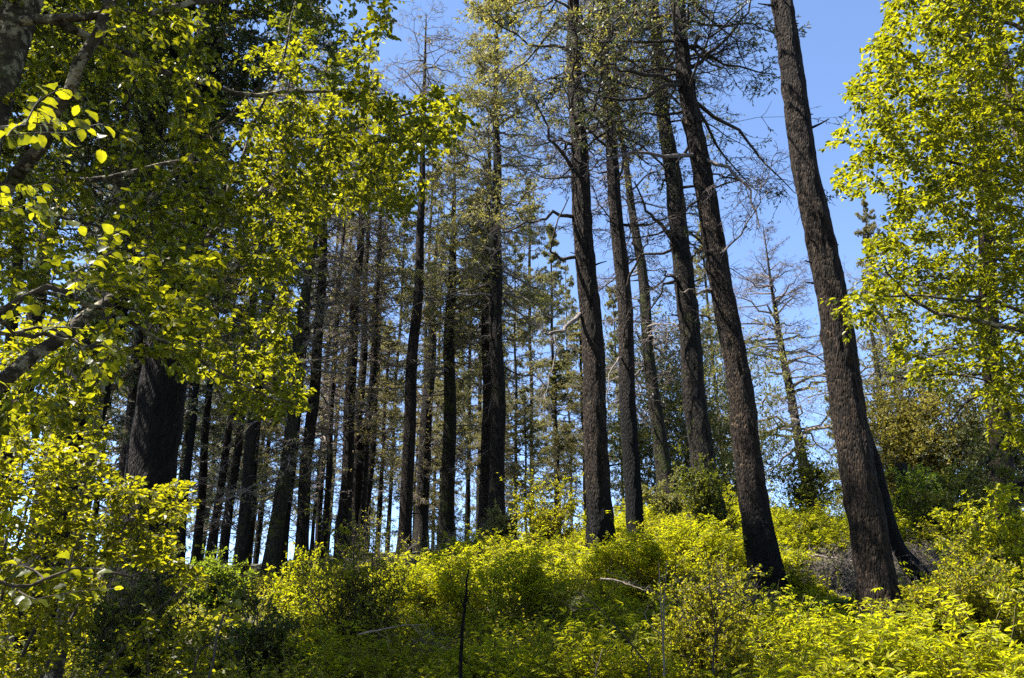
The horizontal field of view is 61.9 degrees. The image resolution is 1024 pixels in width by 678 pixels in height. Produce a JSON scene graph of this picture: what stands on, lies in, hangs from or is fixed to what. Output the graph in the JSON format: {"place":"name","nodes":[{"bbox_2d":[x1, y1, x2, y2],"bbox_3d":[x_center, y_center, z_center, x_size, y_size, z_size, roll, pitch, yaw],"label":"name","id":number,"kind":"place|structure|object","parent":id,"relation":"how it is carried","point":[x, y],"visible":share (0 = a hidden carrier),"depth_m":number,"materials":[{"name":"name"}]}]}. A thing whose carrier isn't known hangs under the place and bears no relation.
{"place":"outdoors","nodes":[
{"label":"outdoors","id":0,"kind":"place"},
{"bbox_2d":[0,513,972,677],"bbox_3d":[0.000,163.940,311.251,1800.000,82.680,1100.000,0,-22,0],"label":"ground","id":1,"kind":"structure","parent":0,"point":[257,566],"depth_m":18.25,"materials":[{"name":"green plant"}]},
{"bbox_2d":[0,7,139,561],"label":"fir tree","id":2,"kind":"object","parent":1,"relation":"on","point":[39,318],"visible":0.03,"depth_m":28.29,"materials":[{"name":"green plant"}]},
{"bbox_2d":[0,82,147,610],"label":"alder sapling","id":3,"kind":"object","parent":1,"relation":"on","point":[22,600],"visible":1,"depth_m":2.61,"materials":[{"name":"green plant"}]},
{"bbox_2d":[22,287,143,579],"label":"fir tree","id":4,"kind":"object","parent":1,"relation":"on","point":[118,420],"visible":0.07,"depth_m":30.53,"materials":[{"name":"brown plant"}]},
{"bbox_2d":[0,311,221,677],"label":"hazel bush","id":5,"kind":"object","parent":1,"relation":"on","point":[34,664],"visible":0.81,"depth_m":6.10,"materials":[{"name":"green plant"}]},
{"bbox_2d":[0,0,251,476],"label":"fir tree","id":6,"kind":"object","parent":1,"relation":"on","point":[76,205],"visible":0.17,"depth_m":13.81,"materials":[{"name":"green plant"}]},
{"bbox_2d":[66,524,204,677],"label":"bush","id":7,"kind":"object","parent":1,"relation":"on","point":[116,610],"visible":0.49,"depth_m":11.63,"materials":[{"name":"green plant"}]},
{"bbox_2d":[15,3,255,584],"bbox_3d":[-12.940,-3.133,31.454,8.913,24.530,8.363,-15,-26,32],"label":"fir tree","id":8,"kind":"object","parent":1,"relation":"on","point":[130,408],"visible":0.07,"depth_m":29.07,"materials":[{"name":"brown plant"}]},
{"bbox_2d":[94,596,238,677],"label":"hazel bush","id":9,"kind":"object","parent":1,"relation":"on","point":[230,666],"visible":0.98,"depth_m":6.06,"materials":[{"name":"green plant"}]},
{"bbox_2d":[0,0,347,667],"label":"fir tree","id":10,"kind":"object","parent":1,"relation":"on","point":[231,81],"visible":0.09,"depth_m":17.25,"materials":[{"name":"green plant"}]},
{"bbox_2d":[0,0,367,677],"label":"alder tree","id":11,"kind":"object","parent":1,"relation":"on","point":[299,12],"visible":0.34,"depth_m":11.94,"materials":[{"name":"green plant"}]},
{"bbox_2d":[122,248,247,558],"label":"fir tree","id":12,"kind":"object","parent":1,"relation":"on","point":[216,431],"visible":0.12,"depth_m":33.65,"materials":[{"name":"brown plant"}]},
{"bbox_2d":[127,164,257,562],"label":"fir tree","id":13,"kind":"object","parent":1,"relation":"on","point":[198,532],"visible":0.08,"depth_m":31.80,"materials":[{"name":"brown plant"}]},
{"bbox_2d":[115,136,285,593],"bbox_3d":[-10.555,-0.195,28.684,5.971,17.408,5.851,0,-22,0],"label":"fir tree","id":14,"kind":"object","parent":1,"relation":"on","point":[192,430],"visible":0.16,"depth_m":28.27,"materials":[{"name":"brown plant"}]},
{"bbox_2d":[187,544,258,618],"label":"bush","id":15,"kind":"object","parent":1,"relation":"on","point":[215,564],"visible":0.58,"depth_m":19.11,"materials":[{"name":"green plant"}]},
{"bbox_2d":[177,314,274,558],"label":"fir tree","id":16,"kind":"object","parent":1,"relation":"on","point":[205,529],"visible":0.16,"depth_m":36.24,"materials":[{"name":"brown plant"}]},
{"bbox_2d":[207,598,251,677],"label":"sapling","id":17,"kind":"object","parent":1,"relation":"on","point":[238,606],"visible":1,"depth_m":4.33,"materials":[{"name":"green plant"}]},
{"bbox_2d":[98,0,361,662],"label":"fir tree","id":18,"kind":"object","parent":1,"relation":"on","point":[154,439],"visible":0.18,"depth_m":15.33,"materials":[{"name":"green plant"}]},
{"bbox_2d":[0,0,480,448],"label":"alder tree","id":19,"kind":"object","parent":1,"relation":"on","point":[20,20],"visible":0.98,"depth_m":5.38,"materials":[{"name":"green plant"}]},
{"bbox_2d":[171,572,321,677],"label":"bush","id":20,"kind":"object","parent":1,"relation":"on","point":[256,642],"visible":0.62,"depth_m":11.17,"materials":[{"name":"green plant"}]},
{"bbox_2d":[189,185,318,564],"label":"fir tree","id":21,"kind":"object","parent":1,"relation":"on","point":[212,537],"visible":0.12,"depth_m":30.45,"materials":[{"name":"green plant"}]},
{"bbox_2d":[210,321,304,556],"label":"fir tree","id":22,"kind":"object","parent":1,"relation":"on","point":[276,461],"visible":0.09,"depth_m":43.38,"materials":[{"name":"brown plant"}]},
{"bbox_2d":[206,133,328,576],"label":"fir tree","id":23,"kind":"object","parent":1,"relation":"on","point":[226,525],"visible":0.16,"depth_m":29.50,"materials":[{"name":"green plant"}]},
{"bbox_2d":[208,78,340,583],"bbox_3d":[-8.635,-1.131,30.685,5.039,20.187,6.010,-12,-25,26],"label":"fir tree","id":24,"kind":"object","parent":1,"relation":"on","point":[242,536],"visible":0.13,"depth_m":28.50,"materials":[{"name":"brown plant"}]},
{"bbox_2d":[243,290,309,563],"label":"fir tree","id":25,"kind":"object","parent":1,"relation":"on","point":[259,526],"visible":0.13,"depth_m":42.72,"materials":[{"name":"brown plant"}]},
{"bbox_2d":[194,69,390,591],"bbox_3d":[-7.705,-1.237,30.854,6.549,20.498,4.949,0,-22,0],"label":"fir tree","id":26,"kind":"object","parent":1,"relation":"on","point":[277,517],"visible":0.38,"depth_m":28.66,"materials":[{"name":"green plant"}]},
{"bbox_2d":[236,183,355,577],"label":"fir tree","id":27,"kind":"object","parent":1,"relation":"on","point":[286,532],"visible":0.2,"depth_m":31.56,"materials":[{"name":"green plant"}]},
{"bbox_2d":[226,0,366,576],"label":"fir tree","id":28,"kind":"object","parent":1,"relation":"on","point":[251,534],"visible":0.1,"depth_m":36.53,"materials":[{"name":"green plant"}]},
{"bbox_2d":[254,260,340,542],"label":"tree","id":29,"kind":"object","parent":1,"relation":"on","point":[268,521],"visible":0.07,"depth_m":57.75,"materials":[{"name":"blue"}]},
{"bbox_2d":[263,540,337,614],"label":"bush","id":30,"kind":"object","parent":1,"relation":"on","point":[277,583],"visible":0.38,"depth_m":21.07,"materials":[{"name":"green plant"}]},
{"bbox_2d":[269,330,343,560],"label":"fir tree","id":31,"kind":"object","parent":1,"relation":"on","point":[312,530],"visible":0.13,"depth_m":43.84,"materials":[{"name":"brown plant"}]},
{"bbox_2d":[221,33,397,574],"bbox_3d":[-7.551,-2.434,33.574,6.514,23.749,6.341,0,-22,0],"label":"fir tree","id":32,"kind":"object","parent":1,"relation":"on","point":[303,523],"visible":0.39,"depth_m":31.62,"materials":[{"name":"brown plant"}]},
{"bbox_2d":[282,210,382,557],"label":"fir tree","id":33,"kind":"object","parent":1,"relation":"on","point":[319,499],"visible":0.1,"depth_m":38.86,"materials":[{"name":"brown plant"}]},
{"bbox_2d":[267,109,407,560],"bbox_3d":[-8.069,-1.091,37.240,5.687,21.733,4.701,-17,-28,36],"label":"fir tree","id":34,"kind":"object","parent":1,"relation":"on","point":[331,388],"visible":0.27,"depth_m":35.81,"materials":[{"name":"brown plant"}]},
{"bbox_2d":[262,488,427,658],"bbox_3d":[-2.612,3.814,13.499,2.433,3.046,2.169,11,-24,-24],"label":"bush","id":35,"kind":"object","parent":1,"relation":"on","point":[363,600],"visible":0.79,"depth_m":13.26,"materials":[{"name":"green plant"}]},
{"bbox_2d":[290,39,430,562],"bbox_3d":[-6.675,-3.090,37.872,6.597,25.753,6.296,0,-22,0],"label":"fir tree","id":36,"kind":"object","parent":1,"relation":"on","point":[347,471],"visible":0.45,"depth_m":36.08,"materials":[{"name":"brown plant"}]},
{"bbox_2d":[331,232,401,552],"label":"fir tree","id":37,"kind":"object","parent":1,"relation":"on","point":[373,497],"visible":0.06,"depth_m":76.71,"materials":[{"name":"brown plant"}]},
{"bbox_2d":[300,107,441,551],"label":"fir tree","id":38,"kind":"object","parent":1,"relation":"on","point":[363,484],"visible":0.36,"depth_m":38.47,"materials":[{"name":"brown plant"}]},
{"bbox_2d":[328,97,416,549],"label":"fir tree","id":39,"kind":"object","parent":1,"relation":"on","point":[358,446],"visible":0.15,"depth_m":37.88,"materials":[{"name":"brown plant"}]},
{"bbox_2d":[338,208,408,551],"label":"fir tree","id":40,"kind":"object","parent":1,"relation":"on","point":[371,471],"visible":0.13,"depth_m":40.50,"materials":[{"name":"brown plant"}]},
{"bbox_2d":[333,507,419,583],"bbox_3d":[-3.846,6.303,25.367,2.917,2.652,2.196,0,-22,0],"label":"bush","id":41,"kind":"object","parent":1,"relation":"on","point":[377,550],"visible":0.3,"depth_m":25.18,"materials":[{"name":"green plant"}]},
{"bbox_2d":[363,325,405,551],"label":"fir tree","id":42,"kind":"object","parent":1,"relation":"on","point":[383,456],"visible":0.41,"depth_m":48.24,"materials":[{"name":"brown plant"}]},
{"bbox_2d":[367,208,431,551],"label":"fir tree","id":43,"kind":"object","parent":1,"relation":"on","point":[390,498],"visible":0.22,"depth_m":62.75,"materials":[{"name":"brown plant"}]},
{"bbox_2d":[378,396,439,544],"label":"fir tree","id":44,"kind":"object","parent":1,"relation":"on","point":[414,490],"visible":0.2,"depth_m":43.57,"materials":[{"name":"brown plant"}]},
{"bbox_2d":[381,210,461,550],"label":"fir tree","id":45,"kind":"object","parent":1,"relation":"on","point":[422,505],"visible":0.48,"depth_m":41.88,"materials":[{"name":"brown plant"}]},
{"bbox_2d":[395,146,450,428],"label":"fir tree","id":46,"kind":"object","parent":1,"relation":"on","point":[432,209],"visible":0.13,"depth_m":81.50,"materials":[{"name":"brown plant"}]},
{"bbox_2d":[367,0,483,558],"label":"fir tree","id":47,"kind":"object","parent":1,"relation":"on","point":[406,486],"visible":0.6,"depth_m":36.43,"materials":[{"name":"brown plant"}]},
{"bbox_2d":[385,204,476,546],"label":"fir tree","id":48,"kind":"object","parent":1,"relation":"on","point":[437,303],"visible":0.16,"depth_m":58.43,"materials":[{"name":"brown plant"}]},
{"bbox_2d":[395,541,485,623],"bbox_3d":[-1.465,4.953,17.204,1.987,1.750,2.275,0,-22,0],"label":"elder bush","id":49,"kind":"object","parent":1,"relation":"on","point":[447,575],"visible":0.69,"depth_m":17.27,"materials":[{"name":"green plant"}]},
{"bbox_2d":[416,265,481,494],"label":"fir tree","id":50,"kind":"object","parent":1,"relation":"on","point":[459,428],"visible":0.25,"depth_m":46.37,"materials":[{"name":"brown plant"}]},
{"bbox_2d":[382,142,519,547],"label":"fir tree","id":51,"kind":"object","parent":1,"relation":"on","point":[446,519],"visible":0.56,"depth_m":38.23,"materials":[{"name":"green plant"}]},
{"bbox_2d":[431,192,513,540],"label":"fir tree","id":52,"kind":"object","parent":1,"relation":"on","point":[468,397],"visible":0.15,"depth_m":51.85,"materials":[{"name":"brown plant"}]},
{"bbox_2d":[428,106,540,539],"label":"fir tree","id":53,"kind":"object","parent":1,"relation":"on","point":[484,462],"visible":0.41,"depth_m":38.36,"materials":[{"name":"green plant"}]},
{"bbox_2d":[457,161,511,531],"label":"fir tree","id":54,"kind":"object","parent":1,"relation":"on","point":[478,467],"visible":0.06,"depth_m":66.68,"materials":[{"name":"brown plant"}]},
{"bbox_2d":[379,0,591,544],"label":"fir tree","id":55,"kind":"object","parent":1,"relation":"on","point":[495,265],"visible":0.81,"depth_m":38.68,"materials":[{"name":"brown plant"}]},
{"bbox_2d":[467,353,526,497],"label":"fir tree","id":56,"kind":"object","parent":1,"relation":"on","point":[510,434],"visible":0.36,"depth_m":44.25,"materials":[{"name":"green plant"}]},
{"bbox_2d":[477,498,526,544],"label":"bush","id":57,"kind":"object","parent":1,"relation":"on","point":[500,523],"visible":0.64,"depth_m":29.59,"materials":[{"name":"green plant"}]},
{"bbox_2d":[0,479,1023,677],"bbox_3d":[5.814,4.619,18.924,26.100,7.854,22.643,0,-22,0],"label":"undergrowth","id":58,"kind":"object","parent":1,"relation":"on","point":[534,665],"visible":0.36,"depth_m":14.12,"materials":[{"name":"green plant"}]},
{"bbox_2d":[440,530,592,625],"bbox_3d":[0.053,4.492,15.920,2.691,1.982,2.380,-9,-24,21],"label":"elder bush","id":59,"kind":"object","parent":1,"relation":"on","point":[527,579],"visible":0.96,"depth_m":15.57,"materials":[{"name":"green plant"}]},
{"bbox_2d":[471,233,561,524],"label":"fir tree","id":60,"kind":"object","parent":1,"relation":"on","point":[519,363],"visible":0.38,"depth_m":49.60,"materials":[{"name":"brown plant"}]},
{"bbox_2d":[504,180,563,531],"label":"fir tree","id":61,"kind":"object","parent":1,"relation":"on","point":[530,348],"visible":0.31,"depth_m":66.74,"materials":[{"name":"green plant"}]},
{"bbox_2d":[505,387,563,536],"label":"fir tree","id":62,"kind":"object","parent":1,"relation":"on","point":[523,401],"visible":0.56,"depth_m":47.21,"materials":[{"name":"green plant"}]},
{"bbox_2d":[499,468,586,550],"bbox_3d":[1.026,5.069,24.864,2.424,2.676,2.165,-19,-29,39],"label":"bush","id":63,"kind":"object","parent":1,"relation":"on","point":[541,517],"visible":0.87,"depth_m":24.76,"materials":[{"name":"green plant"}]},
{"bbox_2d":[517,223,583,514],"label":"fir tree","id":64,"kind":"object","parent":1,"relation":"on","point":[556,276],"visible":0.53,"depth_m":55.45,"materials":[{"name":"green plant"}]},
{"bbox_2d":[525,360,584,530],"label":"fir tree","id":65,"kind":"object","parent":1,"relation":"on","point":[557,448],"visible":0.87,"depth_m":40.13,"materials":[{"name":"green plant"}]},
{"bbox_2d":[535,257,583,532],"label":"fir tree","id":66,"kind":"object","parent":1,"relation":"on","point":[569,330],"visible":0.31,"depth_m":75.20,"materials":[{"name":"green plant"}]},
{"bbox_2d":[548,318,613,521],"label":"fir tree","id":67,"kind":"object","parent":1,"relation":"on","point":[573,407],"visible":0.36,"depth_m":44.20,"materials":[{"name":"green plant"}]},
{"bbox_2d":[453,0,715,560],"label":"fir tree","id":68,"kind":"object","parent":1,"relation":"on","point":[600,522],"visible":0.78,"depth_m":22.33,"materials":[{"name":"brown plant"}]},
{"bbox_2d":[475,0,740,539],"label":"fir tree","id":69,"kind":"object","parent":1,"relation":"on","point":[625,361],"visible":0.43,"depth_m":24.55,"materials":[{"name":"green plant"}]},
{"bbox_2d":[604,285,646,511],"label":"fir tree","id":70,"kind":"object","parent":1,"relation":"on","point":[608,289],"visible":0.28,"depth_m":70.12,"materials":[{"name":"plant"}]},
{"bbox_2d":[521,0,750,515],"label":"dead fir tree","id":71,"kind":"object","parent":1,"relation":"on","point":[663,465],"visible":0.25,"depth_m":32.38,"materials":[{"name":"brown plant"}]},
{"bbox_2d":[571,529,704,586],"bbox_3d":[2.501,4.604,17.600,2.140,1.286,2.473,-19,-29,39],"label":"elder bush","id":72,"kind":"object","parent":1,"relation":"on","point":[646,558],"visible":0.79,"depth_m":17.29,"materials":[{"name":"green plant"}]},
{"bbox_2d":[604,561,698,675],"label":"sapling","id":73,"kind":"object","parent":1,"relation":"on","point":[663,624],"visible":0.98,"depth_m":9.19,"materials":[{"name":"brown wood"}]},
{"bbox_2d":[641,465,685,518],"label":"bush","id":74,"kind":"object","parent":1,"relation":"on","point":[671,505],"visible":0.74,"depth_m":26.84,"materials":[{"name":"green plant"}]},
{"bbox_2d":[544,0,795,534],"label":"fir tree","id":75,"kind":"object","parent":1,"relation":"on","point":[695,411],"visible":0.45,"depth_m":26.37,"materials":[{"name":"brown plant"}]},
{"bbox_2d":[546,211,830,507],"bbox_3d":[7.498,1.978,38.696,10.882,15.368,12.956,-18,-28,37],"label":"bay tree","id":76,"kind":"object","parent":1,"relation":"on","point":[671,410],"visible":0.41,"depth_m":37.26,"materials":[{"name":"green plant"}]},
{"bbox_2d":[526,0,852,598],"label":"fir tree","id":77,"kind":"object","parent":1,"relation":"on","point":[761,542],"visible":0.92,"depth_m":20.79,"materials":[{"name":"brown plant"}]},
{"bbox_2d":[636,512,743,569],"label":"elder bush","id":78,"kind":"object","parent":1,"relation":"on","point":[709,538],"visible":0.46,"depth_m":18.82,"materials":[{"name":"green plant"}]},
{"bbox_2d":[662,443,737,529],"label":"bush","id":79,"kind":"object","parent":1,"relation":"on","point":[706,494],"visible":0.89,"depth_m":23.06,"materials":[{"name":"green plant"}]},
{"bbox_2d":[644,539,771,677],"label":"bush","id":80,"kind":"object","parent":1,"relation":"on","point":[696,643],"visible":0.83,"depth_m":11.80,"materials":[{"name":"green plant"}]},
{"bbox_2d":[693,223,728,451],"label":"fir tree","id":81,"kind":"object","parent":1,"relation":"on","point":[702,295],"visible":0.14,"depth_m":65.00,"materials":[{"name":"green plant"}]},
{"bbox_2d":[680,288,824,509],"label":"bay tree","id":82,"kind":"object","parent":1,"relation":"on","point":[767,419],"visible":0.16,"depth_m":40.43,"materials":[{"name":"green plant"}]},
{"bbox_2d":[679,220,923,493],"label":"dead fir tree","id":83,"kind":"object","parent":1,"relation":"on","point":[775,299],"visible":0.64,"depth_m":49.59,"materials":[{"name":"brown plant"}]},
{"bbox_2d":[764,423,842,516],"bbox_3d":[11.920,5.707,34.567,3.442,5.157,3.265,0,-22,0],"label":"bush","id":84,"kind":"object","parent":1,"relation":"on","point":[814,472],"visible":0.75,"depth_m":34.31,"materials":[{"name":"green plant"}]},
{"bbox_2d":[758,0,908,636],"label":"fir tree","id":85,"kind":"object","parent":1,"relation":"on","point":[872,556],"visible":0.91,"depth_m":15.86,"materials":[{"name":"brown plant"}]},
{"bbox_2d":[770,598,945,677],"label":"elder bush","id":86,"kind":"object","parent":1,"relation":"on","point":[870,663],"visible":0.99,"depth_m":8.13,"materials":[{"name":"green plant"}]},
{"bbox_2d":[786,529,932,599],"bbox_3d":[6.914,5.024,17.970,4.000,2.086,3.571,0,-22,0],"label":"brushwood","id":87,"kind":"object","parent":1,"relation":"on","point":[846,572],"visible":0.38,"depth_m":17.78,"materials":[{"name":"brown wood"}]},
{"bbox_2d":[769,256,969,510],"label":"tree","id":88,"kind":"object","parent":1,"relation":"on","point":[871,334],"visible":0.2,"depth_m":45.56,"materials":[{"name":"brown plant"}]},
{"bbox_2d":[796,333,958,507],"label":"tree","id":89,"kind":"object","parent":1,"relation":"on","point":[890,481],"visible":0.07,"depth_m":33.42,"materials":[{"name":"green plant"}]},
{"bbox_2d":[853,199,921,422],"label":"fir tree","id":90,"kind":"object","parent":1,"relation":"on","point":[869,229],"visible":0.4,"depth_m":62.61,"materials":[{"name":"green plant"}]},
{"bbox_2d":[869,426,932,583],"bbox_3d":[8.479,3.445,18.557,1.282,4.289,0.517,0,-22,0],"label":"burnt snag","id":91,"kind":"object","parent":1,"relation":"on","point":[898,546],"visible":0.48,"depth_m":18.17,"materials":[{"name":"brown wood"}]},
{"bbox_2d":[854,595,963,677],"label":"elder bush","id":92,"kind":"object","parent":1,"relation":"on","point":[912,619],"visible":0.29,"depth_m":8.98,"materials":[{"name":"green plant"}]},
{"bbox_2d":[802,274,1022,502],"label":"oak tree","id":93,"kind":"object","parent":1,"relation":"on","point":[905,421],"visible":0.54,"depth_m":31.47,"materials":[{"name":"green plant"}]},
{"bbox_2d":[828,526,1009,586],"bbox_3d":[8.928,4.922,18.362,4.122,2.269,4.266,0,-22,0],"label":"brushwood","id":94,"kind":"object","parent":1,"relation":"on","point":[920,559],"visible":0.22,"depth_m":18.65,"materials":[{"name":"brown wood"}]},
{"bbox_2d":[818,0,1023,453],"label":"alder tree","id":95,"kind":"object","parent":1,"relation":"on","point":[992,52],"visible":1,"depth_m":8.50,"materials":[{"name":"green plant"}]},
{"bbox_2d":[825,0,1023,518],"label":"tree","id":96,"kind":"object","parent":1,"relation":"on","point":[1010,462],"visible":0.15,"depth_m":29.95,"materials":[{"name":"green plant"}]},
{"bbox_2d":[885,462,970,548],"bbox_3d":[10.787,4.365,22.488,2.270,2.448,2.492,0,-22,0],"label":"bush","id":97,"kind":"object","parent":1,"relation":"on","point":[919,485],"visible":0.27,"depth_m":22.49,"materials":[{"name":"green plant"}]},
{"bbox_2d":[872,527,1023,657],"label":"bush","id":98,"kind":"object","parent":1,"relation":"on","point":[974,595],"visible":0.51,"depth_m":12.60,"materials":[{"name":"green plant"}]},
{"bbox_2d":[892,427,1023,550],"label":"bush","id":99,"kind":"object","parent":1,"relation":"on","point":[950,490],"visible":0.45,"depth_m":20.71,"materials":[{"name":"green plant"}]},
{"bbox_2d":[901,579,1023,677],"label":"elder bush","id":100,"kind":"object","parent":1,"relation":"on","point":[982,662],"visible":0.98,"depth_m":7.96,"materials":[{"name":"green plant"}]},
{"bbox_2d":[901,311,1023,515],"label":"oak tree","id":101,"kind":"object","parent":1,"relation":"on","point":[1018,457],"visible":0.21,"depth_m":29.47,"materials":[{"name":"green plant"}]},
{"bbox_2d":[927,481,1023,609],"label":"bush","id":102,"kind":"object","parent":1,"relation":"on","point":[998,532],"visible":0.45,"depth_m":15.50,"materials":[{"name":"green plant"}]},
{"bbox_2d":[0,0,1023,564],"label":"sky","id":103,"kind":"structure","parent":0,"point":[830,51],"materials":[{"name":"blue"}]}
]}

